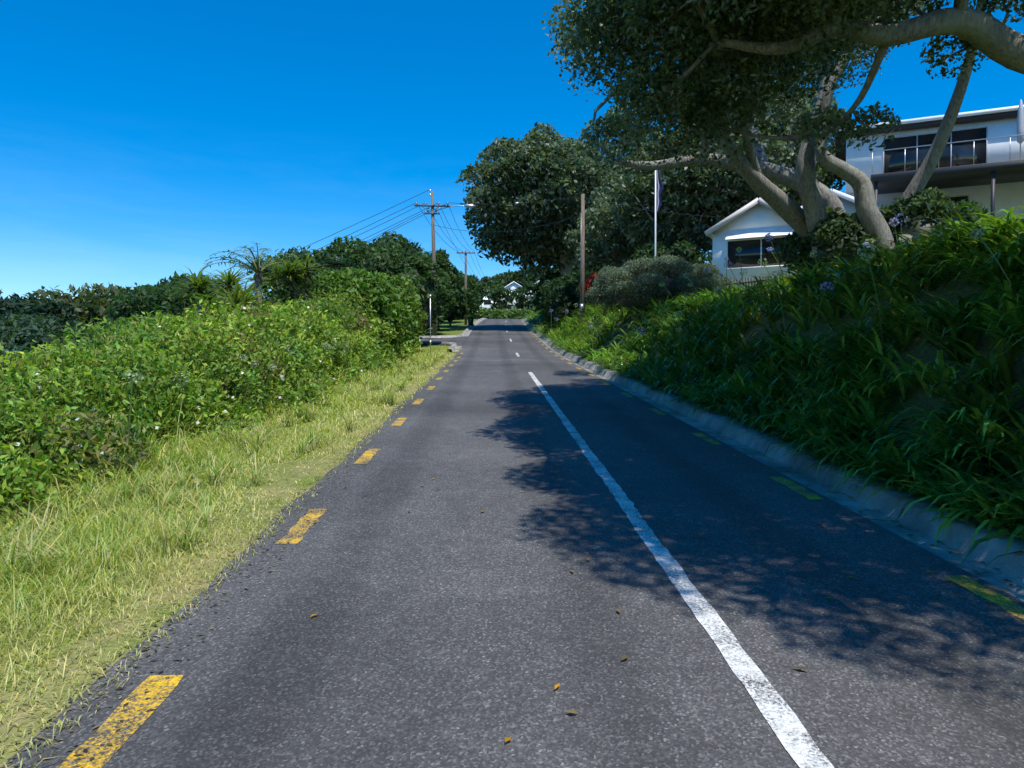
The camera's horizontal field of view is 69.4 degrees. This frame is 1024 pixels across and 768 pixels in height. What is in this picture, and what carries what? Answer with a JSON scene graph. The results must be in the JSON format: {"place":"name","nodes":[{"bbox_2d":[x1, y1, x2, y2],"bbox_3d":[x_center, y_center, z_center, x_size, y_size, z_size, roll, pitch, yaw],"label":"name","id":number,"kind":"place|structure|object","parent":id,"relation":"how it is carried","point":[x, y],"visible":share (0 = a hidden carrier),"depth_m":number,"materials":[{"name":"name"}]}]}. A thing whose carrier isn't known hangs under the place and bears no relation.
{"place":"outdoors","nodes":[
{"label":"outdoors","id":0,"kind":"place"},
{"bbox_2d":[0,268,1023,767],"bbox_3d":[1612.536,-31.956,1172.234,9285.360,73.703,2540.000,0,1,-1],"label":"ground","id":1,"kind":"structure","parent":0,"point":[458,328],"depth_m":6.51,"materials":[{"name":"green plant"}]},
{"bbox_2d":[0,283,270,350],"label":"tree leaves","id":2,"kind":"object","parent":1,"relation":"on","point":[64,306],"visible":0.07,"depth_m":60.45,"materials":[{"name":"green plant"}]},
{"bbox_2d":[0,283,422,535],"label":"hedge","id":3,"kind":"object","parent":1,"relation":"on","point":[82,372],"depth_m":10.89,"materials":[{"name":"green plant"}]},
{"bbox_2d":[0,231,483,366],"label":"trees","id":4,"kind":"object","parent":1,"relation":"on","point":[399,257],"visible":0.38,"depth_m":36.28,"materials":[{"name":"green plant"}]},
{"bbox_2d":[19,261,468,349],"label":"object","id":5,"kind":"object","parent":1,"relation":"on","point":[451,317],"visible":0.09,"depth_m":41.35,"materials":[{"name":"green plant"}]},
{"bbox_2d":[48,299,455,346],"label":"tree wood","id":6,"kind":"object","parent":1,"relation":"on","point":[438,327],"depth_m":62.76,"materials":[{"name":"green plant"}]},
{"bbox_2d":[167,241,354,320],"bbox_3d":[-9.986,-1.636,27.685,6.458,8.477,15.651,0,1,-1],"label":"tree","id":7,"kind":"object","parent":1,"relation":"on","point":[198,287],"depth_m":26.97,"materials":[{"name":"green plant"}]},
{"bbox_2d":[467,315,473,326],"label":"wheelie bin","id":8,"kind":"object","parent":1,"relation":"on","point":[470,319],"visible":0.89,"depth_m":70.01,"materials":[{"name":"plastic"}]},
{"bbox_2d":[457,311,533,319],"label":"hedges","id":9,"kind":"object","parent":1,"relation":"on","point":[490,316],"visible":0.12,"depth_m":128.35,"materials":[{"name":"plant"}]},
{"bbox_2d":[414,191,584,335],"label":"power poles","id":10,"kind":"object","parent":1,"relation":"on","point":[582,278],"visible":0.56,"depth_m":51.98,"materials":[{"name":"wood"}]},
{"bbox_2d":[237,189,725,295],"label":"power lines","id":11,"kind":"object","parent":10,"relation":"attached to","point":[450,227],"visible":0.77,"depth_m":51.46,"materials":[{"name":"black metal"}]},
{"bbox_2d":[416,189,583,351],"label":"utility pole fittings","id":12,"kind":"object","parent":1,"relation":"on","point":[473,206],"visible":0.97,"depth_m":45.03,"materials":[{"name":"metal"}]},
{"bbox_2d":[0,341,1020,767],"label":"fallen leaves","id":13,"kind":"object","parent":1,"relation":"on","point":[312,615],"visible":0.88,"depth_m":4.38,"materials":[{"name":"brown plant"}]},
{"bbox_2d":[62,201,1023,568],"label":"agapanthus","id":14,"kind":"object","parent":1,"relation":"on","point":[848,435],"depth_m":8.82,"materials":[{"name":"green plant"}]},
{"bbox_2d":[456,253,630,319],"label":"tree","id":15,"kind":"object","parent":1,"relation":"on","point":[494,286],"depth_m":150.27,"materials":[{"name":"green plant"}]},
{"bbox_2d":[126,208,1015,461],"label":"agapanthus stalks","id":16,"kind":"object","parent":1,"relation":"on","point":[981,239],"visible":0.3,"depth_m":12.30,"materials":[{"name":"green plant"}]},
{"bbox_2d":[578,273,596,294],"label":"red flowers","id":17,"kind":"object","parent":1,"relation":"on","point":[587,285],"visible":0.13,"depth_m":43.22,"materials":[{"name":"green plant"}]},
{"bbox_2d":[455,86,849,278],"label":"tree","id":18,"kind":"object","parent":1,"relation":"on","point":[556,157],"depth_m":54.03,"materials":[{"name":"green plant"}]},
{"bbox_2d":[654,170,655,258],"bbox_3d":[5.947,-5.846,30.669,0.083,6.300,0.083,0,1,-24],"label":"flagpole","id":19,"kind":"object","parent":1,"relation":"on","point":[655,215],"visible":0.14,"depth_m":30.62,"materials":[{"name":"white metal"}]},
{"bbox_2d":[656,170,662,210],"bbox_3d":[6.117,-7.995,30.613,0.280,1.700,0.092,0,1,-1],"label":"flag","id":20,"kind":"object","parent":19,"relation":"attached to","point":[659,186],"visible":1,"depth_m":30.61,"materials":[{"name":"blue fabric"}]},
{"bbox_2d":[420,318,1023,600],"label":"kerb","id":21,"kind":"structure","parent":1,"relation":"on","point":[958,538],"depth_m":6.72,"materials":[{"name":"concrete"}]},
{"bbox_2d":[480,100,1023,311],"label":"house walls","id":22,"kind":"structure","parent":1,"relation":"on","point":[758,218],"depth_m":32.36,"materials":[{"name":"white paint"}]},
{"bbox_2d":[504,126,987,304],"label":"house trim","id":23,"kind":"structure","parent":22,"relation":"attached to","point":[737,213],"depth_m":31.52,"materials":[{"name":"white paint"}]},
{"bbox_2d":[484,127,1023,308],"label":"house window","id":24,"kind":"structure","parent":22,"relation":"in","point":[897,160],"depth_m":32.67,"materials":[{"name":"black glass"}]},
{"bbox_2d":[708,110,1023,238],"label":"house roofs","id":25,"kind":"structure","parent":22,"relation":"on","point":[992,174],"depth_m":31.72,"materials":[{"name":"grey metal"}]},
{"bbox_2d":[531,187,993,324],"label":"shrub","id":26,"kind":"object","parent":1,"relation":"on","point":[671,286],"visible":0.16,"depth_m":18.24,"materials":[{"name":"green plant"}]},
{"bbox_2d":[541,0,1023,259],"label":"tree","id":27,"kind":"object","parent":1,"relation":"on","point":[648,23],"depth_m":12.18,"materials":[{"name":"green plant"}]},
{"bbox_2d":[0,0,1023,300],"label":"sky","id":28,"kind":"structure","parent":0,"point":[142,142],"materials":[{"name":"blue"}]},
{"bbox_2d":[1,319,1023,767],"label":"road","id":29,"kind":"structure","parent":0,"point":[449,625],"depth_m":3.96,"materials":[{"name":"grey asphalt"}]},
{"bbox_2d":[59,324,1023,767],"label":"yellow dashes","id":30,"kind":"structure","parent":29,"relation":"on","point":[135,714],"depth_m":3.25,"materials":[{"name":"paint"}]},
{"bbox_2d":[505,321,833,767],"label":"line","id":31,"kind":"object","parent":29,"relation":"on","point":[792,733],"visible":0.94,"depth_m":3.70,"materials":[{"name":"white paint"}]}
]}

